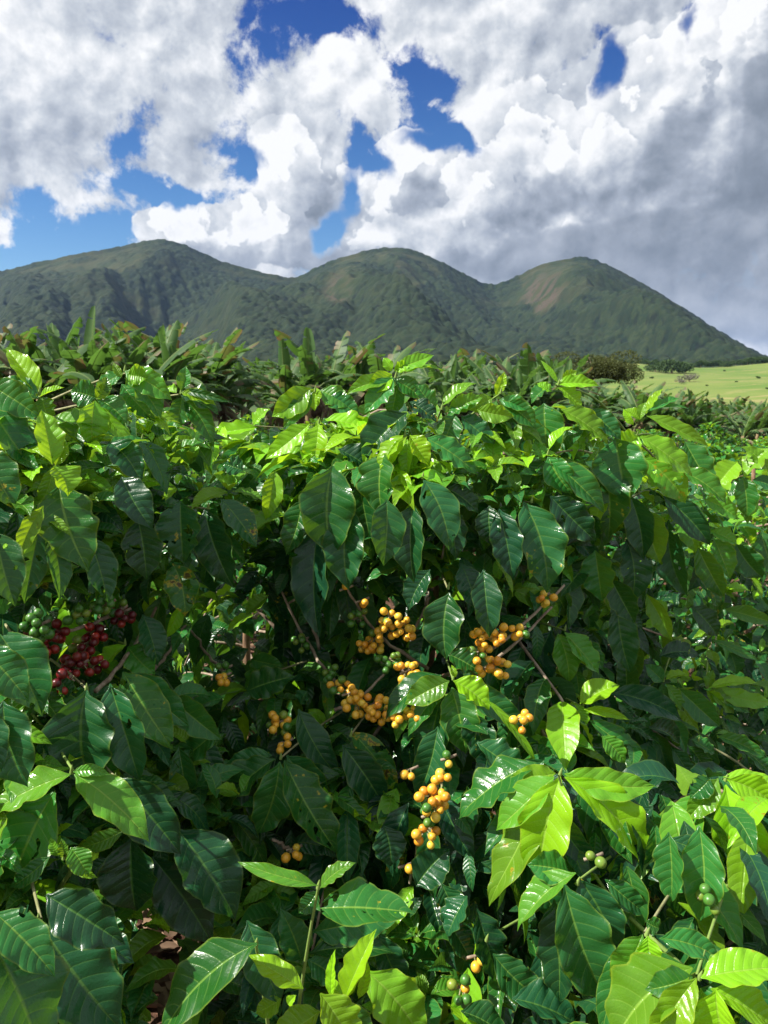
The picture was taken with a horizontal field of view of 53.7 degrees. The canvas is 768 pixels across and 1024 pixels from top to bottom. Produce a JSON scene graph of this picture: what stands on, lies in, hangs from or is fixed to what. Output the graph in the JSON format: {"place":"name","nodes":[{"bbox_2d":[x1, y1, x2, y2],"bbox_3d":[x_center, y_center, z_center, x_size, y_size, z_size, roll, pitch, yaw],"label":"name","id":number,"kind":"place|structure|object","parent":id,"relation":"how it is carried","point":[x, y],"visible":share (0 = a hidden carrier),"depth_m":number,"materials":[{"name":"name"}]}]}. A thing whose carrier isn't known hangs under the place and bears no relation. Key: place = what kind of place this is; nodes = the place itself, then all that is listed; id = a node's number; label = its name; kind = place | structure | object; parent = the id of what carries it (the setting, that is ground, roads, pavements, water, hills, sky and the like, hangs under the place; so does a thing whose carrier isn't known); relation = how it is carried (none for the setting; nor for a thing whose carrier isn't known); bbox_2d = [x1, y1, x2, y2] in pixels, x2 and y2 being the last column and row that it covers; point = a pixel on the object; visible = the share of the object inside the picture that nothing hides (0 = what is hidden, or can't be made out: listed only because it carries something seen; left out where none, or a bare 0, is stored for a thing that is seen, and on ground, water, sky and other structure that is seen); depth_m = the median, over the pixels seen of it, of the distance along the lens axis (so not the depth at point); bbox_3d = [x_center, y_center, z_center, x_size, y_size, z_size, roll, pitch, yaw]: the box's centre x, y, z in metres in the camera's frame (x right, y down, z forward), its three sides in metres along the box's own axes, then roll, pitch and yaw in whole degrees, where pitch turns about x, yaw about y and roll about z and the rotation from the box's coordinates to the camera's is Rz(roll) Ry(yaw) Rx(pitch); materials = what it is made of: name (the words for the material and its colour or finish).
{"place":"outdoors","nodes":[
{"label":"outdoors","id":0,"kind":"place"},
{"bbox_2d":[305,418,329,429],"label":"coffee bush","id":1,"kind":"object","parent":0,"point":[315,420],"visible":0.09,"depth_m":17.44,"materials":[{"name":"green plant"}]},
{"bbox_2d":[0,239,767,367],"bbox_3d":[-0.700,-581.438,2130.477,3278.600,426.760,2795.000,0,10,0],"label":"hills","id":2,"kind":"structure","parent":0,"point":[403,298],"depth_m":1669.50,"materials":[{"name":"green plant"}]},
{"bbox_2d":[0,0,767,355],"label":"sky","id":3,"kind":"structure","parent":0,"point":[493,141],"materials":[{"name":"white"}]},
{"bbox_2d":[98,363,767,1023],"bbox_3d":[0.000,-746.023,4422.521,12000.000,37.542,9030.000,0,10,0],"label":"ground","id":4,"kind":"structure","parent":0,"point":[722,383],"depth_m":297.23,"materials":[{"name":"green plant"}]},
{"bbox_2d":[0,323,37,350],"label":"banana plant","id":5,"kind":"object","parent":4,"relation":"on","point":[23,334],"visible":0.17,"depth_m":25.05,"materials":[{"name":"green plant"}]},
{"bbox_2d":[0,359,47,377],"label":"banana plant","id":6,"kind":"object","parent":4,"relation":"on","point":[5,369],"visible":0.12,"depth_m":18.80,"materials":[{"name":"green plant"}]},
{"bbox_2d":[3,328,45,376],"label":"banana plant","id":7,"kind":"object","parent":4,"relation":"on","point":[32,339],"visible":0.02,"depth_m":19.80,"materials":[{"name":"green plant"}]},
{"bbox_2d":[2,339,52,401],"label":"banana plant","id":8,"kind":"object","parent":4,"relation":"on","point":[33,347],"visible":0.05,"depth_m":20.12,"materials":[{"name":"green plant"}]},
{"bbox_2d":[41,344,62,392],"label":"banana plant","id":9,"kind":"object","parent":4,"relation":"on","point":[44,349],"visible":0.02,"depth_m":21.63,"materials":[{"name":"green plant"}]},
{"bbox_2d":[4,330,100,413],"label":"banana plant","id":10,"kind":"object","parent":4,"relation":"on","point":[55,355],"visible":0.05,"depth_m":20.08,"materials":[{"name":"green plant"}]},
{"bbox_2d":[0,326,116,416],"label":"banana plant","id":11,"kind":"object","parent":4,"relation":"on","point":[57,375],"visible":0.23,"depth_m":18.51,"materials":[{"name":"green plant"}]},
{"bbox_2d":[30,316,106,390],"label":"banana plant","id":12,"kind":"object","parent":4,"relation":"on","point":[73,332],"visible":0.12,"depth_m":20.39,"materials":[{"name":"green plant"}]},
{"bbox_2d":[34,341,130,408],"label":"banana plant","id":13,"kind":"object","parent":4,"relation":"on","point":[97,358],"visible":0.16,"depth_m":18.72,"materials":[{"name":"green plant"}]},
{"bbox_2d":[41,340,123,387],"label":"banana plant","id":14,"kind":"object","parent":4,"relation":"on","point":[92,348],"visible":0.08,"depth_m":19.33,"materials":[{"name":"green plant"}]},
{"bbox_2d":[35,305,145,374],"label":"banana plant","id":15,"kind":"object","parent":4,"relation":"on","point":[89,331],"visible":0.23,"depth_m":19.52,"materials":[{"name":"green plant"}]},
{"bbox_2d":[41,334,152,394],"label":"banana plant","id":16,"kind":"object","parent":4,"relation":"on","point":[126,336],"visible":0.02,"depth_m":19.79,"materials":[{"name":"green plant"}]},
{"bbox_2d":[48,339,201,394],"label":"banana plant","id":17,"kind":"object","parent":4,"relation":"on","point":[136,356],"visible":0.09,"depth_m":19.35,"materials":[{"name":"green plant"}]},
{"bbox_2d":[0,349,257,1023],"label":"coffee bush","id":18,"kind":"object","parent":4,"relation":"on","point":[93,714],"visible":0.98,"depth_m":1.00,"materials":[{"name":"green plant"}]},
{"bbox_2d":[111,321,153,348],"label":"banana plant","id":19,"kind":"object","parent":4,"relation":"on","point":[120,330],"visible":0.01,"depth_m":26.72,"materials":[{"name":"green plant"}]},
{"bbox_2d":[86,326,193,377],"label":"banana plant","id":20,"kind":"object","parent":4,"relation":"on","point":[115,332],"visible":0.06,"depth_m":20.73,"materials":[{"name":"green plant"}]},
{"bbox_2d":[95,322,187,348],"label":"banana plant","id":21,"kind":"object","parent":4,"relation":"on","point":[182,329],"visible":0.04,"depth_m":27.38,"materials":[{"name":"green plant"}]},
{"bbox_2d":[71,324,212,407],"bbox_3d":[-6.305,-2.825,19.664,3.468,3.992,3.737,0,10,2],"label":"banana plant","id":22,"kind":"object","parent":4,"relation":"on","point":[181,350],"visible":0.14,"depth_m":19.74,"materials":[{"name":"green plant"}]},
{"bbox_2d":[110,347,195,405],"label":"banana plant","id":23,"kind":"object","parent":4,"relation":"on","point":[172,364],"visible":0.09,"depth_m":19.68,"materials":[{"name":"green plant"}]},
{"bbox_2d":[109,319,210,369],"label":"banana plant","id":24,"kind":"object","parent":4,"relation":"on","point":[172,334],"visible":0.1,"depth_m":21.65,"materials":[{"name":"green plant"}]},
{"bbox_2d":[123,321,216,352],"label":"banana plant","id":25,"kind":"object","parent":4,"relation":"on","point":[137,339],"visible":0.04,"depth_m":26.43,"materials":[{"name":"green plant"}]},
{"bbox_2d":[88,551,258,682],"bbox_3d":[-0.997,0.520,3.521,1.096,1.266,1.136,-9,13,-41],"label":"coffee bush","id":26,"kind":"object","parent":4,"relation":"on","point":[176,660],"visible":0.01,"depth_m":3.33,"materials":[{"name":"green plant"}]},
{"bbox_2d":[125,335,232,421],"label":"banana plant","id":27,"kind":"object","parent":4,"relation":"on","point":[156,342],"visible":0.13,"depth_m":21.76,"materials":[{"name":"green plant"}]},
{"bbox_2d":[158,331,229,425],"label":"banana plant","id":28,"kind":"object","parent":4,"relation":"on","point":[182,364],"visible":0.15,"depth_m":20.07,"materials":[{"name":"green plant"}]},
{"bbox_2d":[169,345,223,397],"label":"banana plant","id":29,"kind":"object","parent":4,"relation":"on","point":[172,350],"visible":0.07,"depth_m":21.39,"materials":[{"name":"green plant"}]},
{"bbox_2d":[178,442,221,499],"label":"coffee bush","id":30,"kind":"object","parent":4,"relation":"on","point":[194,476],"visible":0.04,"depth_m":7.38,"materials":[{"name":"green plant"}]},
{"bbox_2d":[149,336,252,410],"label":"banana plant","id":31,"kind":"object","parent":4,"relation":"on","point":[204,352],"visible":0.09,"depth_m":23.79,"materials":[{"name":"green plant"}]},
{"bbox_2d":[133,327,274,420],"bbox_3d":[-5.624,-3.660,24.467,3.920,4.512,4.224,2,10,11],"label":"banana plant","id":32,"kind":"object","parent":4,"relation":"on","point":[227,349],"visible":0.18,"depth_m":23.57,"materials":[{"name":"green plant"}]},
{"bbox_2d":[187,346,234,425],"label":"banana plant","id":33,"kind":"object","parent":4,"relation":"on","point":[222,372],"visible":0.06,"depth_m":22.54,"materials":[{"name":"green plant"}]},
{"bbox_2d":[186,355,251,414],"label":"banana plant","id":34,"kind":"object","parent":4,"relation":"on","point":[244,409],"visible":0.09,"depth_m":23.95,"materials":[{"name":"green plant"}]},
{"bbox_2d":[188,340,262,417],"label":"banana plant","id":35,"kind":"object","parent":4,"relation":"on","point":[251,370],"visible":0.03,"depth_m":28.95,"materials":[{"name":"green plant"}]},
{"bbox_2d":[181,341,272,422],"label":"banana plant","id":36,"kind":"object","parent":4,"relation":"on","point":[225,365],"visible":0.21,"depth_m":23.41,"materials":[{"name":"green plant"}]},
{"bbox_2d":[196,365,273,444],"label":"banana plant","id":37,"kind":"object","parent":4,"relation":"on","point":[231,413],"visible":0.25,"depth_m":23.60,"materials":[{"name":"green plant"}]},
{"bbox_2d":[223,414,270,451],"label":"coffee bush","id":38,"kind":"object","parent":4,"relation":"on","point":[250,421],"visible":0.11,"depth_m":17.38,"materials":[{"name":"green plant"}]},
{"bbox_2d":[225,362,278,423],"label":"banana plant","id":39,"kind":"object","parent":4,"relation":"on","point":[247,390],"visible":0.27,"depth_m":25.71,"materials":[{"name":"green plant"}]},
{"bbox_2d":[235,355,293,422],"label":"banana plant","id":40,"kind":"object","parent":4,"relation":"on","point":[267,415],"visible":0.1,"depth_m":36.16,"materials":[{"name":"green plant"}]},
{"bbox_2d":[234,365,301,406],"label":"banana plant","id":41,"kind":"object","parent":4,"relation":"on","point":[268,376],"visible":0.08,"depth_m":38.60,"materials":[{"name":"green plant"}]},
{"bbox_2d":[232,339,330,431],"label":"banana plant","id":42,"kind":"object","parent":4,"relation":"on","point":[287,369],"visible":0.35,"depth_m":26.38,"materials":[{"name":"green plant"}]},
{"bbox_2d":[163,454,423,738],"bbox_3d":[-0.425,0.540,2.475,1.167,1.711,1.138,0,10,0],"label":"coffee bush","id":43,"kind":"object","parent":4,"relation":"on","point":[225,642],"visible":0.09,"depth_m":2.21,"materials":[{"name":"green plant"}]},
{"bbox_2d":[162,861,426,1023],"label":"coffee bush","id":44,"kind":"object","parent":4,"relation":"on","point":[360,914],"visible":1,"depth_m":0.86,"materials":[{"name":"green plant"}]},
{"bbox_2d":[187,560,408,706],"bbox_3d":[-0.313,0.476,3.740,1.136,1.292,1.096,2,10,12],"label":"coffee bush","id":45,"kind":"object","parent":4,"relation":"on","point":[259,620],"depth_m":3.40,"materials":[{"name":"green plant"}]},
{"bbox_2d":[251,327,362,423],"bbox_3d":[-2.686,-3.989,26.565,3.556,4.920,3.034,7,12,36],"label":"banana plant","id":46,"kind":"object","parent":4,"relation":"on","point":[307,365],"visible":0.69,"depth_m":26.46,"materials":[{"name":"green plant"}]},
{"bbox_2d":[271,329,384,423],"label":"banana plant","id":47,"kind":"object","parent":4,"relation":"on","point":[293,347],"visible":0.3,"depth_m":27.39,"materials":[{"name":"green plant"}]},
{"bbox_2d":[311,354,384,425],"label":"banana plant","id":48,"kind":"object","parent":4,"relation":"on","point":[320,363],"visible":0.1,"depth_m":29.45,"materials":[{"name":"green plant"}]},
{"bbox_2d":[329,341,398,406],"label":"banana plant","id":49,"kind":"object","parent":4,"relation":"on","point":[369,348],"visible":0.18,"depth_m":28.17,"materials":[{"name":"green plant"}]},
{"bbox_2d":[332,341,430,408],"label":"banana plant","id":50,"kind":"object","parent":4,"relation":"on","point":[375,363],"visible":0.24,"depth_m":26.92,"materials":[{"name":"green plant"}]},
{"bbox_2d":[347,345,433,375],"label":"banana plant","id":51,"kind":"object","parent":4,"relation":"on","point":[394,354],"visible":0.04,"depth_m":33.90,"materials":[{"name":"green plant"}]},
{"bbox_2d":[55,412,751,481],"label":"undergrowth","id":52,"kind":"object","parent":4,"relation":"on","point":[279,422],"depth_m":27.35,"materials":[{"name":"plant"}]},
{"bbox_2d":[388,351,453,417],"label":"banana plant","id":53,"kind":"object","parent":4,"relation":"on","point":[434,385],"visible":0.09,"depth_m":29.26,"materials":[{"name":"green plant"}]},
{"bbox_2d":[124,353,741,1023],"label":"coffee bush","id":54,"kind":"object","parent":4,"relation":"on","point":[366,511],"visible":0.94,"depth_m":1.27,"materials":[{"name":"green plant"}]},
{"bbox_2d":[417,357,476,416],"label":"banana plant","id":55,"kind":"object","parent":4,"relation":"on","point":[425,372],"visible":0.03,"depth_m":36.99,"materials":[{"name":"green plant"}]},
{"bbox_2d":[138,643,763,1023],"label":"leaf litter","id":56,"kind":"object","parent":4,"relation":"on","point":[165,946],"visible":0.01,"depth_m":2.11,"materials":[{"name":"plant"}]},
{"bbox_2d":[431,367,478,434],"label":"banana plant","id":57,"kind":"object","parent":4,"relation":"on","point":[442,390],"visible":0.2,"depth_m":32.53,"materials":[{"name":"green plant"}]},
{"bbox_2d":[429,354,484,395],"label":"banana plant","id":58,"kind":"object","parent":4,"relation":"on","point":[454,366],"visible":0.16,"depth_m":34.11,"materials":[{"name":"green plant"}]},
{"bbox_2d":[392,470,532,676],"bbox_3d":[0.508,0.465,3.669,1.126,1.366,1.076,1,10,3],"label":"coffee bush","id":59,"kind":"object","parent":4,"relation":"on","point":[527,624],"depth_m":3.53,"materials":[{"name":"green plant"}]},
{"bbox_2d":[450,354,486,415],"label":"banana plant","id":60,"kind":"object","parent":4,"relation":"on","point":[479,363],"visible":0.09,"depth_m":36.44,"materials":[{"name":"green plant"}]},
{"bbox_2d":[455,375,497,415],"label":"banana plant","id":61,"kind":"object","parent":4,"relation":"on","point":[460,379],"visible":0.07,"depth_m":34.15,"materials":[{"name":"green plant"}]},
{"bbox_2d":[459,370,510,416],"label":"banana plant","id":62,"kind":"object","parent":4,"relation":"on","point":[472,378],"visible":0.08,"depth_m":33.14,"materials":[{"name":"green plant"}]},
{"bbox_2d":[457,348,517,380],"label":"banana plant","id":63,"kind":"object","parent":4,"relation":"on","point":[462,352],"visible":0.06,"depth_m":38.79,"materials":[{"name":"green plant"}]},
{"bbox_2d":[467,364,550,402],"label":"banana plant","id":64,"kind":"object","parent":4,"relation":"on","point":[487,371],"visible":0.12,"depth_m":31.91,"materials":[{"name":"green plant"}]},
{"bbox_2d":[463,355,555,388],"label":"banana plant","id":65,"kind":"object","parent":4,"relation":"on","point":[506,364],"visible":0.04,"depth_m":34.89,"materials":[{"name":"green plant"}]},
{"bbox_2d":[467,364,560,414],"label":"banana plant","id":66,"kind":"object","parent":4,"relation":"on","point":[515,383],"visible":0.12,"depth_m":29.27,"materials":[{"name":"green plant"}]},
{"bbox_2d":[485,366,548,404],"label":"banana plant","id":67,"kind":"object","parent":4,"relation":"on","point":[528,390],"visible":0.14,"depth_m":29.81,"materials":[{"name":"green plant"}]},
{"bbox_2d":[484,366,557,406],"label":"banana plant","id":68,"kind":"object","parent":4,"relation":"on","point":[521,382],"visible":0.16,"depth_m":29.78,"materials":[{"name":"green plant"}]},
{"bbox_2d":[479,342,606,406],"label":"banana plant","id":69,"kind":"object","parent":4,"relation":"on","point":[529,356],"visible":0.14,"depth_m":30.92,"materials":[{"name":"green plant"}]},
{"bbox_2d":[524,365,572,409],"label":"banana plant","id":70,"kind":"object","parent":4,"relation":"on","point":[563,402],"visible":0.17,"depth_m":29.80,"materials":[{"name":"green plant"}]},
{"bbox_2d":[536,352,592,408],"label":"banana plant","id":71,"kind":"object","parent":4,"relation":"on","point":[539,358],"visible":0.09,"depth_m":31.85,"materials":[{"name":"green plant"}]},
{"bbox_2d":[543,360,591,431],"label":"banana plant","id":72,"kind":"object","parent":4,"relation":"on","point":[582,400],"visible":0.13,"depth_m":31.57,"materials":[{"name":"green plant"}]},
{"bbox_2d":[553,367,592,430],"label":"banana plant","id":73,"kind":"object","parent":4,"relation":"on","point":[565,398],"visible":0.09,"depth_m":34.14,"materials":[{"name":"green plant"}]},
{"bbox_2d":[545,354,615,382],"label":"banana plant","id":74,"kind":"object","parent":4,"relation":"on","point":[581,363],"visible":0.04,"depth_m":44.39,"materials":[{"name":"green plant"}]},
{"bbox_2d":[411,701,767,1023],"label":"coffee bush","id":75,"kind":"object","parent":4,"relation":"on","point":[663,919],"visible":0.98,"depth_m":0.98,"materials":[{"name":"green plant"}]},
{"bbox_2d":[551,349,643,389],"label":"round tree","id":76,"kind":"object","parent":4,"relation":"on","point":[610,367],"visible":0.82,"depth_m":71.87,"materials":[{"name":"green plant"}]},
{"bbox_2d":[572,382,624,423],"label":"banana plant","id":77,"kind":"object","parent":4,"relation":"on","point":[593,395],"visible":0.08,"depth_m":38.15,"materials":[{"name":"green plant"}]},
{"bbox_2d":[599,391,640,417],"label":"banana plant","id":78,"kind":"object","parent":4,"relation":"on","point":[613,400],"visible":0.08,"depth_m":39.55,"materials":[{"name":"green plant"}]},
{"bbox_2d":[604,441,655,548],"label":"coffee bush","id":79,"kind":"object","parent":4,"relation":"on","point":[645,452],"visible":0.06,"depth_m":7.63,"materials":[{"name":"green plant"}]},
{"bbox_2d":[517,361,767,770],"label":"coffee bush","id":80,"kind":"object","parent":4,"relation":"on","point":[737,647],"visible":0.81,"depth_m":1.59,"materials":[{"name":"green plant"}]},
{"bbox_2d":[603,380,681,432],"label":"banana plant","id":81,"kind":"object","parent":4,"relation":"on","point":[632,402],"visible":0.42,"depth_m":36.74,"materials":[{"name":"green plant"}]},
{"bbox_2d":[548,491,737,669],"bbox_3d":[1.213,0.481,3.895,1.104,1.281,1.090,5,11,29],"label":"coffee bush","id":82,"kind":"object","parent":4,"relation":"on","point":[663,587],"visible":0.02,"depth_m":3.86,"materials":[{"name":"green plant"}]},
{"bbox_2d":[634,387,706,441],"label":"banana plant","id":83,"kind":"object","parent":4,"relation":"on","point":[647,426],"visible":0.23,"depth_m":37.09,"materials":[{"name":"green plant"}]},
{"bbox_2d":[655,359,688,372],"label":"meadow tree","id":84,"kind":"object","parent":4,"relation":"on","point":[672,365],"visible":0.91,"depth_m":529.23,"materials":[{"name":"green plant"}]},
{"bbox_2d":[671,433,690,450],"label":"coffee bush","id":85,"kind":"object","parent":4,"relation":"on","point":[674,436],"visible":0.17,"depth_m":27.06,"materials":[{"name":"green plant"}]},
{"bbox_2d":[676,365,693,373],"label":"meadow tree","id":86,"kind":"object","parent":4,"relation":"on","point":[686,368],"visible":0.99,"depth_m":522.45,"materials":[{"name":"green plant"}]},
{"bbox_2d":[656,388,719,445],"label":"banana plant","id":87,"kind":"object","parent":4,"relation":"on","point":[691,418],"visible":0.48,"depth_m":36.56,"materials":[{"name":"green plant"}]},
{"bbox_2d":[676,374,699,381],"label":"bare bush","id":88,"kind":"object","parent":4,"relation":"on","point":[691,376],"visible":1,"depth_m":332.81,"materials":[{"name":"grey plant"}]},
{"bbox_2d":[669,391,708,408],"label":"banana plant","id":89,"kind":"object","parent":4,"relation":"on","point":[701,401],"visible":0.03,"depth_m":48.29,"materials":[{"name":"green plant"}]},
{"bbox_2d":[679,410,735,443],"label":"banana plant","id":90,"kind":"object","parent":4,"relation":"on","point":[718,418],"visible":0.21,"depth_m":36.56,"materials":[{"name":"green plant"}]},
{"bbox_2d":[681,421,739,478],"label":"coffee bush","id":91,"kind":"object","parent":4,"relation":"on","point":[706,429],"visible":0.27,"depth_m":17.35,"materials":[{"name":"green plant"}]},
{"bbox_2d":[683,398,746,439],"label":"banana plant","id":92,"kind":"object","parent":4,"relation":"on","point":[708,410],"visible":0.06,"depth_m":39.35,"materials":[{"name":"green plant"}]},
{"bbox_2d":[672,481,767,735],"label":"coffee bush","id":93,"kind":"object","parent":4,"relation":"on","point":[728,487],"visible":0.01,"depth_m":3.77,"materials":[{"name":"green plant"}]},
{"bbox_2d":[694,443,759,521],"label":"coffee bush","id":94,"kind":"object","parent":4,"relation":"on","point":[734,452],"visible":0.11,"depth_m":8.02,"materials":[{"name":"green plant"}]},
{"bbox_2d":[717,394,749,414],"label":"banana plant","id":95,"kind":"object","parent":4,"relation":"on","point":[741,401],"visible":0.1,"depth_m":58.78,"materials":[{"name":"green plant"}]},
{"bbox_2d":[724,434,745,462],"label":"coffee bush","id":96,"kind":"object","parent":4,"relation":"on","point":[739,445],"visible":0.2,"depth_m":26.85,"materials":[{"name":"green plant"}]},
{"bbox_2d":[707,401,767,474],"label":"banana plant","id":97,"kind":"object","parent":4,"relation":"on","point":[740,429],"visible":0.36,"depth_m":35.72,"materials":[{"name":"green plant"}]},
{"bbox_2d":[711,446,767,734],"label":"coffee bush","id":98,"kind":"object","parent":4,"relation":"on","point":[752,561],"visible":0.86,"depth_m":1.99,"materials":[{"name":"green plant"}]},
{"bbox_2d":[718,399,767,445],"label":"banana plant","id":99,"kind":"object","parent":4,"relation":"on","point":[763,423],"visible":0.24,"depth_m":37.41,"materials":[{"name":"green plant"}]},
{"bbox_2d":[724,411,765,441],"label":"banana plant","id":100,"kind":"object","parent":4,"relation":"on","point":[746,434],"visible":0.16,"depth_m":37.46,"materials":[{"name":"green plant"}]},
{"bbox_2d":[727,468,767,586],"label":"coffee bush","id":101,"kind":"object","parent":4,"relation":"on","point":[764,471],"visible":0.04,"depth_m":5.77,"materials":[{"name":"green plant"}]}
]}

